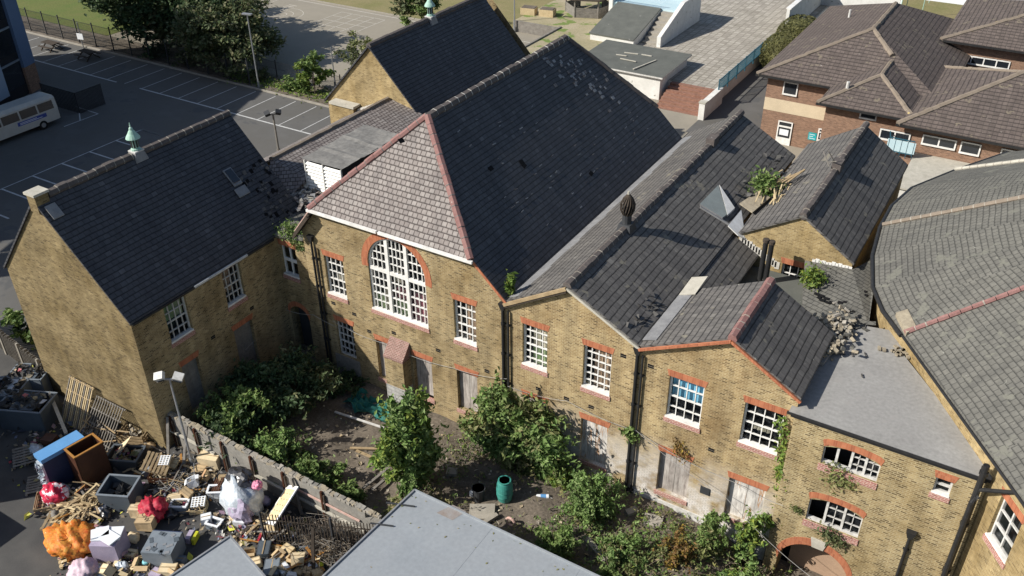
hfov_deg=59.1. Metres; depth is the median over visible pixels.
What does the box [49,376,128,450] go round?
slatted frame stack
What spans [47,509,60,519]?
sack
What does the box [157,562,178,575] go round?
cardboard box
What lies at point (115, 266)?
wing
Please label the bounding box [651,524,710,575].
brown shrub
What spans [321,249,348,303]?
window
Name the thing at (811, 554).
arched doorway
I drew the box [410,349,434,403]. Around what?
boarded window
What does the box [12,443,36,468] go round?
pallet
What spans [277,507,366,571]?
brushwood
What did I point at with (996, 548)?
window
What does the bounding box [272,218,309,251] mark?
roof ivy
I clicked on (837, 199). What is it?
gabled range
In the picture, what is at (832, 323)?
rubble heap
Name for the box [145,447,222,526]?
wire heap
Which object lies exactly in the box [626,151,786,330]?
loose slates
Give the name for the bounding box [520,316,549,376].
window
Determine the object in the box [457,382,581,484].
wide bush
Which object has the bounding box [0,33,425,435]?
car park
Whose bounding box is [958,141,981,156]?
window
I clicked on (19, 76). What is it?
tower block
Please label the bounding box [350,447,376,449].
plank
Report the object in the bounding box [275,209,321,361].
link block
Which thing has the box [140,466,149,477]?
cardboard box
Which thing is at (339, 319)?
window
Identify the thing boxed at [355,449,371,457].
plank
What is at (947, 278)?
apse hall
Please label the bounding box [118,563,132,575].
cardboard box
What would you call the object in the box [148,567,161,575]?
bag
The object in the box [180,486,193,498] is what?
cardboard box
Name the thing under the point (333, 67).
lamp post
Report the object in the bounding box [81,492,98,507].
slatted crate
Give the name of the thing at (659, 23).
play platform
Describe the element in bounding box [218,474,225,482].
cardboard box
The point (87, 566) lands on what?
plastic bundle
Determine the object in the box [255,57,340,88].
fence
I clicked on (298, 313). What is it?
slack cable
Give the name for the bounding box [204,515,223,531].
clear tub
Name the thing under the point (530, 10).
timber planter
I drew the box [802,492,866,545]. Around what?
window
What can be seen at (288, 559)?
cardboard box
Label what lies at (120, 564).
carrier bag
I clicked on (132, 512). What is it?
cardboard box
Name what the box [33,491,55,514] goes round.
slatted crate
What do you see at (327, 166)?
plant housing
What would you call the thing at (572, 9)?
hexagonal shelter
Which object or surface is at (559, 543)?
bush
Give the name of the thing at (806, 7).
white garden wall
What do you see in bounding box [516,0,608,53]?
sandy ground
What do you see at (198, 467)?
cardboard box
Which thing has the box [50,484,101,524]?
broken crate heap
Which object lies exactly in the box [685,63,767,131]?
side path
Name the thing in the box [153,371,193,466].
floodlight pole
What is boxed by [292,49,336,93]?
young tree
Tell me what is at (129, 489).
open crate
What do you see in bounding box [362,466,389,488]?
plank
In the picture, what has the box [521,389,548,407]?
boarded window
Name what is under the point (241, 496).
film bale
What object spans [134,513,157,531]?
cardboard box
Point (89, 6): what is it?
dark tree
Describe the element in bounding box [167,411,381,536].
yard wall
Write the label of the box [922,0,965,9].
white canopy
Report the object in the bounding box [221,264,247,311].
window
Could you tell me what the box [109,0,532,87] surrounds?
playground
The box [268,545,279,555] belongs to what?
cardboard box
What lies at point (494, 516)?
stone slab
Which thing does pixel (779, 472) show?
climbing ivy
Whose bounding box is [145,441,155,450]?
sack
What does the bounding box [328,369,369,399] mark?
dark bush
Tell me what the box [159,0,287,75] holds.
spreading tree
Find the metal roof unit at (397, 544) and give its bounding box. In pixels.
[322,489,599,575]
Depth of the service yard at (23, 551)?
38.91 m
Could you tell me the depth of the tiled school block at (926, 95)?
67.36 m
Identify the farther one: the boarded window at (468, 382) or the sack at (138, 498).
the boarded window at (468, 382)
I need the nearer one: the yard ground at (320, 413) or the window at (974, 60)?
the yard ground at (320, 413)
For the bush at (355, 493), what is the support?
on the yard ground at (320, 413)
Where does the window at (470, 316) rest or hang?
in the school hall
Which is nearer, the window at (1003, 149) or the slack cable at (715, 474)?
the slack cable at (715, 474)
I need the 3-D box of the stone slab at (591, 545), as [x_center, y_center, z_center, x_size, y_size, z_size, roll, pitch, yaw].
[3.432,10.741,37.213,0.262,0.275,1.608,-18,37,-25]
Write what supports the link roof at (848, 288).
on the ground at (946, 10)
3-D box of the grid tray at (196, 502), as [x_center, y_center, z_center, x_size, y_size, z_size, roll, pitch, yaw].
[-13.599,9.286,39.188,0.634,0.290,0.512,-2,33,-3]
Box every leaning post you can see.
[166,417,169,454]
[182,426,187,470]
[290,477,302,514]
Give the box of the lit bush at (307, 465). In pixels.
[275,452,347,499]
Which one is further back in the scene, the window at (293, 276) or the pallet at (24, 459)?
the window at (293, 276)
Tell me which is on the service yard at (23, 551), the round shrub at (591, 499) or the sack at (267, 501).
the sack at (267, 501)
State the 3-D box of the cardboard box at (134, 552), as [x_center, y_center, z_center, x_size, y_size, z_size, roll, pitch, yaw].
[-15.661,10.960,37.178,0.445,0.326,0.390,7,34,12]
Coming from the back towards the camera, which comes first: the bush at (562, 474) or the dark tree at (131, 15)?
the dark tree at (131, 15)
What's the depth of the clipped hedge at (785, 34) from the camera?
85.24 m
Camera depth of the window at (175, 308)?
41.16 m
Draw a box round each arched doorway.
[288,301,313,349]
[775,537,851,575]
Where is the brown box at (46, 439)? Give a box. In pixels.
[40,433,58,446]
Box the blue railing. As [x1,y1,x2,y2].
[718,35,770,89]
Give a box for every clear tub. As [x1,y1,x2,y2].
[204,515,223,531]
[206,484,221,498]
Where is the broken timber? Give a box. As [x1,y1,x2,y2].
[40,439,327,575]
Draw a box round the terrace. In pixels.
[636,0,828,97]
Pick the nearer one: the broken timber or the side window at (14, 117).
the broken timber
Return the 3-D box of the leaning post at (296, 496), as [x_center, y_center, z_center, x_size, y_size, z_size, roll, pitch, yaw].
[-9.248,8.943,38.793,0.152,1.789,0.633,-20,38,-28]
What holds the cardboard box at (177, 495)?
on the service yard at (23, 551)
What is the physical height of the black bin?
0.750 m
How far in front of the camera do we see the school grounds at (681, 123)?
75.29 m
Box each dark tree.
[0,307,35,349]
[78,0,168,29]
[86,0,186,49]
[152,0,261,56]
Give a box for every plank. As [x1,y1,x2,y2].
[334,411,383,428]
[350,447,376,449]
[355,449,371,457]
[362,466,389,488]
[371,472,392,490]
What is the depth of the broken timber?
39.09 m
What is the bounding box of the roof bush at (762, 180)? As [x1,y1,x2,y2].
[746,165,786,196]
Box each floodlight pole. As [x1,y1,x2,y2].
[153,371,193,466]
[263,109,280,150]
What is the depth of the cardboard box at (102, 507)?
39.08 m
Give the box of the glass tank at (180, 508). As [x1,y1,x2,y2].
[168,498,189,513]
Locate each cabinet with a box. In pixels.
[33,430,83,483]
[63,433,112,488]
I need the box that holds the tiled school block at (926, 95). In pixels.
[755,0,1023,196]
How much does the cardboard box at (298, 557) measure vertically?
0.469 m
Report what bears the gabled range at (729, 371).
on the yard ground at (320, 413)
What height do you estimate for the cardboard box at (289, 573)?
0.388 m
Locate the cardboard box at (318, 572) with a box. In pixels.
[311,568,323,575]
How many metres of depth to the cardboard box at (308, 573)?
36.16 m
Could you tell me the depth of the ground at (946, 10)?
54.31 m
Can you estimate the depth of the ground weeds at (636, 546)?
37.79 m
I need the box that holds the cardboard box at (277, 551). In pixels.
[271,548,285,560]
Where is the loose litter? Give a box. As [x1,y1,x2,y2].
[2,402,336,575]
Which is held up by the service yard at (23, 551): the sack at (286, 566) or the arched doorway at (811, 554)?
the sack at (286, 566)
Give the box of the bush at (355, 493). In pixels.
[332,477,365,502]
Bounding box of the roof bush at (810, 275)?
[798,259,828,291]
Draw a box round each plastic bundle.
[40,482,69,505]
[66,556,98,575]
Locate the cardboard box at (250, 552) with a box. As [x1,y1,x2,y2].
[243,547,255,557]
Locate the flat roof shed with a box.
[589,39,691,99]
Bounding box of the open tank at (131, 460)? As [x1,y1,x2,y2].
[107,444,146,471]
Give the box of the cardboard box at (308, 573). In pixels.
[302,566,311,575]
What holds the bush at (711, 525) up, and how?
on the yard ground at (320, 413)
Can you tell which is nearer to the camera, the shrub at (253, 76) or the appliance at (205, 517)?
the appliance at (205, 517)
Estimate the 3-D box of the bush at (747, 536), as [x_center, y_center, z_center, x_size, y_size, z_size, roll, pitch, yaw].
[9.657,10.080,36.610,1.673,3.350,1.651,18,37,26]
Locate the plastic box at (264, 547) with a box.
[256,540,271,560]
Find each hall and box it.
[292,34,681,421]
[324,0,529,122]
[837,150,1023,575]
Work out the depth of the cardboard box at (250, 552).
37.20 m
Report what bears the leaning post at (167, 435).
on the service yard at (23, 551)
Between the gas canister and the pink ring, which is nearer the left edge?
the pink ring
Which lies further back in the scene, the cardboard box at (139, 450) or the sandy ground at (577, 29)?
the sandy ground at (577, 29)
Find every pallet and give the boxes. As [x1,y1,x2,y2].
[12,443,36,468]
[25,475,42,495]
[40,511,66,530]
[57,553,92,569]
[139,451,173,476]
[204,477,224,494]
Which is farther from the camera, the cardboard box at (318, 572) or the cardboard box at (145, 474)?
the cardboard box at (145, 474)
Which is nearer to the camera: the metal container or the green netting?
the metal container
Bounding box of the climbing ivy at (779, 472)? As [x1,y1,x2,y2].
[772,415,790,525]
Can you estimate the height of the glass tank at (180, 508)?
0.445 m
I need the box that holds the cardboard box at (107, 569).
[97,563,116,575]
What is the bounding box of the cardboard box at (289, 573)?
[286,571,296,575]
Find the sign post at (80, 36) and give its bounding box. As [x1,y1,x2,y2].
[76,22,83,47]
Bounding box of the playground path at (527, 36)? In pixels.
[516,32,540,40]
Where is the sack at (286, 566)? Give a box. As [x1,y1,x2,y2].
[278,562,291,575]
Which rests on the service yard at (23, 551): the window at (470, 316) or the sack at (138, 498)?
the sack at (138, 498)
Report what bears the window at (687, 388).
in the gabled range at (729, 371)
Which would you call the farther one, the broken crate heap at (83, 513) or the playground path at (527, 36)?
the playground path at (527, 36)
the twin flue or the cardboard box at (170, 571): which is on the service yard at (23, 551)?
the cardboard box at (170, 571)
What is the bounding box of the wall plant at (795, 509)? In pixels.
[789,504,803,515]
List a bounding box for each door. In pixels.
[775,120,792,145]
[816,128,821,140]
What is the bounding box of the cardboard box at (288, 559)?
[286,551,294,562]
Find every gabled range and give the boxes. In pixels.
[628,276,833,559]
[728,121,907,278]
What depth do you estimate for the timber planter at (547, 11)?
96.53 m
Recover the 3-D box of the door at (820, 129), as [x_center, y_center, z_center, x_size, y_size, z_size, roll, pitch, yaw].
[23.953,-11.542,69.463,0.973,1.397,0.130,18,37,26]
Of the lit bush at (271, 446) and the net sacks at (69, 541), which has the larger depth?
the lit bush at (271, 446)
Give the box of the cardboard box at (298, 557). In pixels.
[291,552,304,565]
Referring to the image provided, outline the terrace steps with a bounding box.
[657,81,723,119]
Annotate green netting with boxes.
[343,388,391,424]
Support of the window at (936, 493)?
in the corner block at (888, 420)
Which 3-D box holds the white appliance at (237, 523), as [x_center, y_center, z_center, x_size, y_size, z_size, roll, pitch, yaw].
[-11.591,9.959,38.488,0.549,0.550,0.513,-1,33,0]
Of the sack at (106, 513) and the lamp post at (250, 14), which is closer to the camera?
the sack at (106, 513)
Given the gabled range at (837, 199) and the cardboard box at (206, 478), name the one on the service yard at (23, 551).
the cardboard box at (206, 478)
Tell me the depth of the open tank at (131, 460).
41.60 m
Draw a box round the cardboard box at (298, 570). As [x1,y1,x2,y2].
[293,565,304,575]
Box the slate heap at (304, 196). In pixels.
[287,184,322,210]
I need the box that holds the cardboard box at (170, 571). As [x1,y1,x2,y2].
[167,563,183,573]
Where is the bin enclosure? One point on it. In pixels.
(46, 86)
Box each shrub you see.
[138,42,171,58]
[241,66,274,82]
[277,75,302,90]
[333,30,372,69]
[558,467,627,531]
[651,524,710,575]
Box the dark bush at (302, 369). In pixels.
[231,341,352,426]
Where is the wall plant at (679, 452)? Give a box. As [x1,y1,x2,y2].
[670,436,690,464]
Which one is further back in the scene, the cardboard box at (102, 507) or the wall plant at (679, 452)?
the cardboard box at (102, 507)
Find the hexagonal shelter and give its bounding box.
[565,0,608,18]
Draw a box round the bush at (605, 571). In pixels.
[594,559,630,575]
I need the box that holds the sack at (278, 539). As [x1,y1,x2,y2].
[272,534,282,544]
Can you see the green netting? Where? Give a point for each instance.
(359, 403)
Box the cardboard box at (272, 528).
[266,524,277,534]
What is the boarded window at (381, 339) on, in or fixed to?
in the school hall
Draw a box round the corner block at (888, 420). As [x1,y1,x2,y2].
[762,324,1013,575]
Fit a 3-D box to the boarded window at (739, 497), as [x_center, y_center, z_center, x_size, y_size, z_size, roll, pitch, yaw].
[9.487,8.675,36.807,1.740,2.680,0.290,18,37,26]
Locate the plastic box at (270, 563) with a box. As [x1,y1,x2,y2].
[263,557,280,575]
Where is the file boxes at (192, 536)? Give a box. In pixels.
[185,530,199,544]
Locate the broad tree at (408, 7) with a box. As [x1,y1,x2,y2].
[389,0,442,25]
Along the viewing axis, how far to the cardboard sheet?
41.70 m
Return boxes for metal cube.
[140,530,185,567]
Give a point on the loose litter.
(236, 530)
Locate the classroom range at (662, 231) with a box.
[503,109,794,492]
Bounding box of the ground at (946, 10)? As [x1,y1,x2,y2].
[114,0,1013,554]
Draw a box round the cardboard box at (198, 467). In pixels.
[192,464,206,474]
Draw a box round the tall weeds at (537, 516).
[218,360,794,575]
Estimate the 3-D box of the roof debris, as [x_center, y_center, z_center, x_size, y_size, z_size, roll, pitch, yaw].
[14.398,2.467,35.862,2.964,0.085,2.660,-10,34,-14]
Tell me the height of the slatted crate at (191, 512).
0.316 m
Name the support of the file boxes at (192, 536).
on the service yard at (23, 551)
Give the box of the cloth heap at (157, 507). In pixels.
[138,495,168,522]
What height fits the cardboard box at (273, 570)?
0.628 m
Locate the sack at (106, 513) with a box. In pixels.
[99,508,112,519]
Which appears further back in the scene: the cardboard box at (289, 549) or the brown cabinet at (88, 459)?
the brown cabinet at (88, 459)
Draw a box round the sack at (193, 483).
[184,474,198,488]
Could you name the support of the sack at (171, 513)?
on the service yard at (23, 551)
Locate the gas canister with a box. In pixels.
[536,494,552,498]
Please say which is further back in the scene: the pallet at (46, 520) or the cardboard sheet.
the cardboard sheet
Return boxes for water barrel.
[496,475,512,503]
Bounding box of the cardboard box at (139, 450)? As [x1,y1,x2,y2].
[133,443,144,453]
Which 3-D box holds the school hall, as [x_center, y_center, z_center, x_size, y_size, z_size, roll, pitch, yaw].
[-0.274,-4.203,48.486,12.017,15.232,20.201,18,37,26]
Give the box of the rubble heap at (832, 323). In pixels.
[813,301,875,361]
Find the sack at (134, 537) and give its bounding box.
[128,532,139,543]
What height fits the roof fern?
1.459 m
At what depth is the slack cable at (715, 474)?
36.55 m
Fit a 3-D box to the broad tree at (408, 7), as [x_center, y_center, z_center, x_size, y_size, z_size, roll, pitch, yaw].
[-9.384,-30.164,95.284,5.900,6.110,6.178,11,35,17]
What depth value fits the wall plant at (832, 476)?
33.24 m
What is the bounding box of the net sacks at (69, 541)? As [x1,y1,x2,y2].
[43,519,94,561]
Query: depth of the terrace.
90.22 m
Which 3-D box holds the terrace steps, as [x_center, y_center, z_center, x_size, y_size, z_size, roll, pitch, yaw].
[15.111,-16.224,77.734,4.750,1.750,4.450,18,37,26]
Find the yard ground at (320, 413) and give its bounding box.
[174,343,822,575]
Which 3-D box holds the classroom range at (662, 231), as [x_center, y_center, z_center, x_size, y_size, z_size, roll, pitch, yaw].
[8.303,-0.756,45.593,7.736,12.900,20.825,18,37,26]
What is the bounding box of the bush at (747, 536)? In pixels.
[728,505,775,567]
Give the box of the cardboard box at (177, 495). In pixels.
[167,492,182,504]
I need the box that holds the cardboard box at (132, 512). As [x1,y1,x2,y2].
[127,504,138,518]
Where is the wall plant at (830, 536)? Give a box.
[806,519,850,553]
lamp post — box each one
[241,12,259,87]
[330,47,335,86]
[513,0,515,31]
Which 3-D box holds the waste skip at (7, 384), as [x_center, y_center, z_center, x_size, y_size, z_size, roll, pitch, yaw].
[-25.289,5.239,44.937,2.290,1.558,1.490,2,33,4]
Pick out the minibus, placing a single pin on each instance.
(40, 110)
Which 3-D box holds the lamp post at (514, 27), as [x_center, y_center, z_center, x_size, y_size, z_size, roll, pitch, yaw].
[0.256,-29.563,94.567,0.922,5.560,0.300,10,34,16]
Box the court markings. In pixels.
[263,0,529,54]
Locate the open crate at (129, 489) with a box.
[95,473,143,511]
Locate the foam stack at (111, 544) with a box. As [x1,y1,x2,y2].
[89,525,130,562]
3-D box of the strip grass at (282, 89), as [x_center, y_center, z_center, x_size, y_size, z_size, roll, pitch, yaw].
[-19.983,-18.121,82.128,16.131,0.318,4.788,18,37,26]
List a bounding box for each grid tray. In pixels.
[157,455,171,465]
[190,495,206,508]
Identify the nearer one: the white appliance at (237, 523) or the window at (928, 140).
the white appliance at (237, 523)
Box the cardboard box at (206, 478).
[200,475,209,482]
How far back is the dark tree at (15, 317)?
49.17 m
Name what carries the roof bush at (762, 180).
on the gabled range at (837, 199)
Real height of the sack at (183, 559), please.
0.381 m
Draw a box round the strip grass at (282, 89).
[219,69,329,108]
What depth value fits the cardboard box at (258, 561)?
36.52 m
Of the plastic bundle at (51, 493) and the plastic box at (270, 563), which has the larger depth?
the plastic bundle at (51, 493)
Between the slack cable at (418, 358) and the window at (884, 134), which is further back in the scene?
the window at (884, 134)
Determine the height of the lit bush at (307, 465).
1.525 m
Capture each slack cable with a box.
[245,310,338,349]
[335,322,501,378]
[508,386,635,430]
[637,431,807,574]
[640,433,782,505]
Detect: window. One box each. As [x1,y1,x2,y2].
[0,112,19,125]
[19,106,37,118]
[37,100,53,112]
[163,297,195,347]
[178,350,204,409]
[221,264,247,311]
[231,313,256,365]
[277,238,300,283]
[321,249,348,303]
[333,314,356,357]
[361,233,431,332]
[373,333,388,382]
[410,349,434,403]
[450,292,477,351]
[454,363,478,414]
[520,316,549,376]
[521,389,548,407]
[577,412,610,472]
[580,338,614,400]
[654,444,693,505]
[663,369,708,433]
[725,471,768,525]
[736,395,788,460]
[781,257,804,278]
[782,81,798,96]
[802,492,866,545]
[817,439,884,489]
[859,113,876,120]
[879,128,910,141]
[921,134,956,150]
[928,470,958,503]
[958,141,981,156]
[967,55,1010,68]
[982,486,1023,569]
[1000,148,1014,152]
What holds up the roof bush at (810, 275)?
on the link roof at (848, 288)
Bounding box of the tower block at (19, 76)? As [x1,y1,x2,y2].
[0,0,40,104]
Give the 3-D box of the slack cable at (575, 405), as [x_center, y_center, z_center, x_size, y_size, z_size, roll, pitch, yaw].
[2.505,5.106,39.104,6.307,0.460,0.020,18,37,26]
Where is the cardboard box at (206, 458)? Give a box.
[196,450,220,470]
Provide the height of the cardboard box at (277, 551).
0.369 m
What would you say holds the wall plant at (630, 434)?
attached to the classroom range at (662, 231)
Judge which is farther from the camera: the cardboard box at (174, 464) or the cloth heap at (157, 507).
the cardboard box at (174, 464)
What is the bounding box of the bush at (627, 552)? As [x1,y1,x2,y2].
[594,531,652,575]
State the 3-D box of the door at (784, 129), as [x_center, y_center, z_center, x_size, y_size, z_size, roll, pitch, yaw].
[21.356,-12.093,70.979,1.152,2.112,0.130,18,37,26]
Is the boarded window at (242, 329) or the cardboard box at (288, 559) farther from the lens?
the boarded window at (242, 329)
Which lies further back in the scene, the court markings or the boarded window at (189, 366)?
the court markings
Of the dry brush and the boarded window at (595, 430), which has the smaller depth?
the dry brush
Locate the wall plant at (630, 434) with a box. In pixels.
[618,426,639,443]
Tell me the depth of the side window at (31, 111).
73.17 m
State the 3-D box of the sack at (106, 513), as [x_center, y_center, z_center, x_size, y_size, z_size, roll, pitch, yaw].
[-17.554,9.735,39.028,0.635,0.364,0.524,18,37,26]
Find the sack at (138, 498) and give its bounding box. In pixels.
[135,496,142,501]
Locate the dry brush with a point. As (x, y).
(727, 564)
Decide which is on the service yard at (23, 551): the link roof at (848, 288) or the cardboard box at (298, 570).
the cardboard box at (298, 570)
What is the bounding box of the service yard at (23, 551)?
[0,348,360,575]
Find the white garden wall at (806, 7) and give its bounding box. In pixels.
[785,0,900,22]
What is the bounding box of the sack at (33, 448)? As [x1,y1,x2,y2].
[28,443,43,454]
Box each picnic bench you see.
[38,40,63,52]
[74,48,100,61]
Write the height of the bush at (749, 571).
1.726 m
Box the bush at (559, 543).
[533,520,583,558]
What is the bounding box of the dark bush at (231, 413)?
[192,380,281,459]
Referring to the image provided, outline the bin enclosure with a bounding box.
[39,82,104,113]
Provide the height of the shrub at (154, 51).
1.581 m
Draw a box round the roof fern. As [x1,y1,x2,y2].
[503,269,518,296]
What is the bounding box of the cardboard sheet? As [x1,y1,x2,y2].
[111,436,130,458]
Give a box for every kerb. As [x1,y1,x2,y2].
[26,0,420,107]
[513,20,561,46]
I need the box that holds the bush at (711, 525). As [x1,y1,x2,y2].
[691,509,729,557]
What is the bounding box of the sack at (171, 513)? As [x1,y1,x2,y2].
[164,507,179,519]
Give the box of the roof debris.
[839,337,909,377]
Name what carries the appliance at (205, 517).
on the service yard at (23, 551)
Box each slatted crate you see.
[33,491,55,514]
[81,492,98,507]
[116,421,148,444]
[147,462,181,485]
[188,500,208,514]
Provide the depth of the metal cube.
36.58 m
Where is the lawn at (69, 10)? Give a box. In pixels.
[16,0,143,35]
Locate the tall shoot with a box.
[476,366,510,461]
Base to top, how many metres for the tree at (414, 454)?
6.103 m
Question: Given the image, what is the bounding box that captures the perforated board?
[265,485,298,525]
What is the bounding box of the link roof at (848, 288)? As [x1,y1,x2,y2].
[740,260,872,325]
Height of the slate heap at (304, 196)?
0.584 m
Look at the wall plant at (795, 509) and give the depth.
34.98 m
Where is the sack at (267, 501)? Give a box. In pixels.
[263,495,270,506]
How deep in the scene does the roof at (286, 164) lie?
51.88 m
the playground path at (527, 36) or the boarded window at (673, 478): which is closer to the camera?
the boarded window at (673, 478)
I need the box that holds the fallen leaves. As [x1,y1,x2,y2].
[370,497,566,571]
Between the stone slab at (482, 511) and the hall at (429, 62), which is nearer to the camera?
the stone slab at (482, 511)
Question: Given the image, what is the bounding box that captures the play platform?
[589,0,700,47]
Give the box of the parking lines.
[0,37,328,218]
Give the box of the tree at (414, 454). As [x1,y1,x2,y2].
[366,384,450,499]
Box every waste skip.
[0,375,32,402]
[0,389,62,431]
[7,362,52,391]
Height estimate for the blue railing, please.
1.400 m
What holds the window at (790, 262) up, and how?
in the gabled range at (837, 199)
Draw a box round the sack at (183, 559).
[176,555,187,564]
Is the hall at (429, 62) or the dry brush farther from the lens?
the hall at (429, 62)
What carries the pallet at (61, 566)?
on the service yard at (23, 551)
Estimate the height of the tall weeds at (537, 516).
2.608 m
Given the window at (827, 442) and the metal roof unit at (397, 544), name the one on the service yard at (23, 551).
the metal roof unit at (397, 544)
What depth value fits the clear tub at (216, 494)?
39.85 m
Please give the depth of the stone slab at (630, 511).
38.75 m
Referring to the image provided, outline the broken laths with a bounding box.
[739,169,804,212]
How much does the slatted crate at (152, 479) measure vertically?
0.520 m
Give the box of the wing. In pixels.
[3,110,303,448]
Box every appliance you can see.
[200,512,212,525]
[232,519,244,527]
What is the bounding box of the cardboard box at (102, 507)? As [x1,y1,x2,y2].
[94,505,106,511]
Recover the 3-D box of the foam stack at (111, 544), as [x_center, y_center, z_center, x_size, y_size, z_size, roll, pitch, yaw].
[-16.526,10.522,37.010,1.359,1.230,1.084,1,33,2]
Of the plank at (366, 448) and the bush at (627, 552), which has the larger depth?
the plank at (366, 448)
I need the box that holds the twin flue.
[757,237,775,281]
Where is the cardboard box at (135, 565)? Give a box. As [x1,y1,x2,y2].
[130,555,150,572]
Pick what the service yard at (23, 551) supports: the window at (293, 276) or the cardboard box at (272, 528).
the cardboard box at (272, 528)
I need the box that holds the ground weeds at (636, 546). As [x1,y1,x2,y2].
[198,357,774,575]
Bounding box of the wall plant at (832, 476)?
[819,461,858,493]
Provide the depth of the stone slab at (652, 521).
38.36 m
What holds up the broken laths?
on the gabled range at (837, 199)
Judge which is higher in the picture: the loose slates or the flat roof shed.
the flat roof shed
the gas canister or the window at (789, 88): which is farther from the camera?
the window at (789, 88)
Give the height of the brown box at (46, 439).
0.550 m
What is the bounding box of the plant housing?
[302,125,396,196]
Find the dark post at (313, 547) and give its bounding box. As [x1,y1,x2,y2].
[311,528,314,568]
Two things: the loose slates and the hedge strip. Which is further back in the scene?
the hedge strip
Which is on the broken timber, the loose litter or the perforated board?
the perforated board
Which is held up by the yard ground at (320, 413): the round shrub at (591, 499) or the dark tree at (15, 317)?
the round shrub at (591, 499)
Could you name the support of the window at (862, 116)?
in the tiled school block at (926, 95)
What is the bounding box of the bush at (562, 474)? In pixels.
[544,460,575,490]
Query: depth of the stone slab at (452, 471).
40.88 m
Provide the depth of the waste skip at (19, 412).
43.58 m
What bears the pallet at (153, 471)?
on the wire heap at (157, 488)
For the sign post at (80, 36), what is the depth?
91.73 m
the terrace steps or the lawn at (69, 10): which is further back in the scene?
the lawn at (69, 10)
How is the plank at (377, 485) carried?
on the yard ground at (320, 413)
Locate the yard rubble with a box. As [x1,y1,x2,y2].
[311,396,765,575]
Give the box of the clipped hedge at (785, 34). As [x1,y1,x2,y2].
[759,14,815,66]
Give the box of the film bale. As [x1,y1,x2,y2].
[219,466,264,524]
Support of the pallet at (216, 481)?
on the service yard at (23, 551)
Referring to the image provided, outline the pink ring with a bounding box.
[505,516,515,526]
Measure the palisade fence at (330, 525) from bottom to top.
1.950 m
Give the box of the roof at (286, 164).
[263,96,422,209]
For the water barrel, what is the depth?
39.07 m
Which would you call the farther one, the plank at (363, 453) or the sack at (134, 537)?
the plank at (363, 453)
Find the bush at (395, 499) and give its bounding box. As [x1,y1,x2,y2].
[383,492,402,516]
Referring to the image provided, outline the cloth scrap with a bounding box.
[255,532,263,540]
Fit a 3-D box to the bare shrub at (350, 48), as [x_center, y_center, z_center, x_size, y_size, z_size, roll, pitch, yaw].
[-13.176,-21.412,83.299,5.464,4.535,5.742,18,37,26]
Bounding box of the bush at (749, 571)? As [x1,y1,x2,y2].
[716,561,758,575]
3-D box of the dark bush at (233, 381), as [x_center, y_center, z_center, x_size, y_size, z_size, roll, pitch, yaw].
[-12.791,4.906,44.160,3.648,2.706,3.517,-6,33,-9]
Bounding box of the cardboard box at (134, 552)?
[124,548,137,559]
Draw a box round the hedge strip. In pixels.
[22,17,331,104]
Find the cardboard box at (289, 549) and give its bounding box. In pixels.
[280,542,296,553]
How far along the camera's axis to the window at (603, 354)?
37.80 m
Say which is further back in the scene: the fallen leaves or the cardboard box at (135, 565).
the cardboard box at (135, 565)
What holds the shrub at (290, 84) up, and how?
on the hedge strip
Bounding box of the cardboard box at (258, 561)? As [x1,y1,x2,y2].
[251,556,262,567]
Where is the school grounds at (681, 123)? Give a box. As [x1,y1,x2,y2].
[650,98,802,162]
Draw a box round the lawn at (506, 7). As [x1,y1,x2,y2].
[318,0,553,27]
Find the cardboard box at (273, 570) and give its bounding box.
[269,565,290,575]
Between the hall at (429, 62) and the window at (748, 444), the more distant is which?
the hall at (429, 62)
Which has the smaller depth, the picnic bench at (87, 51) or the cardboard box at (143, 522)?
the cardboard box at (143, 522)
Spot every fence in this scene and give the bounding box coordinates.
[0,329,44,376]
[19,7,250,84]
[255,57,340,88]
[258,511,373,549]
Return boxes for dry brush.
[707,548,768,575]
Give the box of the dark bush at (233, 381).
[215,361,278,416]
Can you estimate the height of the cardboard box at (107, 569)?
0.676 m
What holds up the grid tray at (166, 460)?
on the pallet at (153, 471)
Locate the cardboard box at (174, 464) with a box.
[165,459,179,469]
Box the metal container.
[169,535,265,575]
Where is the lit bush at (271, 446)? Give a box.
[235,417,316,470]
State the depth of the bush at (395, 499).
38.89 m
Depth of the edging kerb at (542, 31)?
94.78 m
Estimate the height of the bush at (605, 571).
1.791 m
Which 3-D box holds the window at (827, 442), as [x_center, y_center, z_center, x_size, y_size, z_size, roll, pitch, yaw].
[12.327,6.288,32.842,2.168,1.630,0.290,18,37,26]
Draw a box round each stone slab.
[446,467,457,476]
[469,504,494,519]
[483,512,497,522]
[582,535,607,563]
[625,506,638,516]
[642,513,663,528]
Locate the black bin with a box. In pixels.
[471,483,484,502]
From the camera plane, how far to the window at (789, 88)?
69.02 m
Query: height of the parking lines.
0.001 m
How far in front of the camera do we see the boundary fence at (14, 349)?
47.56 m
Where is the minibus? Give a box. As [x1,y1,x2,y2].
[0,92,60,140]
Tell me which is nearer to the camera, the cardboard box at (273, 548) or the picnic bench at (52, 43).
the cardboard box at (273, 548)
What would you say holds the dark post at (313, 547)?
on the service yard at (23, 551)
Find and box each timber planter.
[520,5,537,15]
[539,6,555,17]
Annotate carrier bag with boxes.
[115,561,129,572]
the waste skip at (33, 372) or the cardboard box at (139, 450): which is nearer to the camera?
the cardboard box at (139, 450)
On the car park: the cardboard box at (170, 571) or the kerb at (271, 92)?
the kerb at (271, 92)

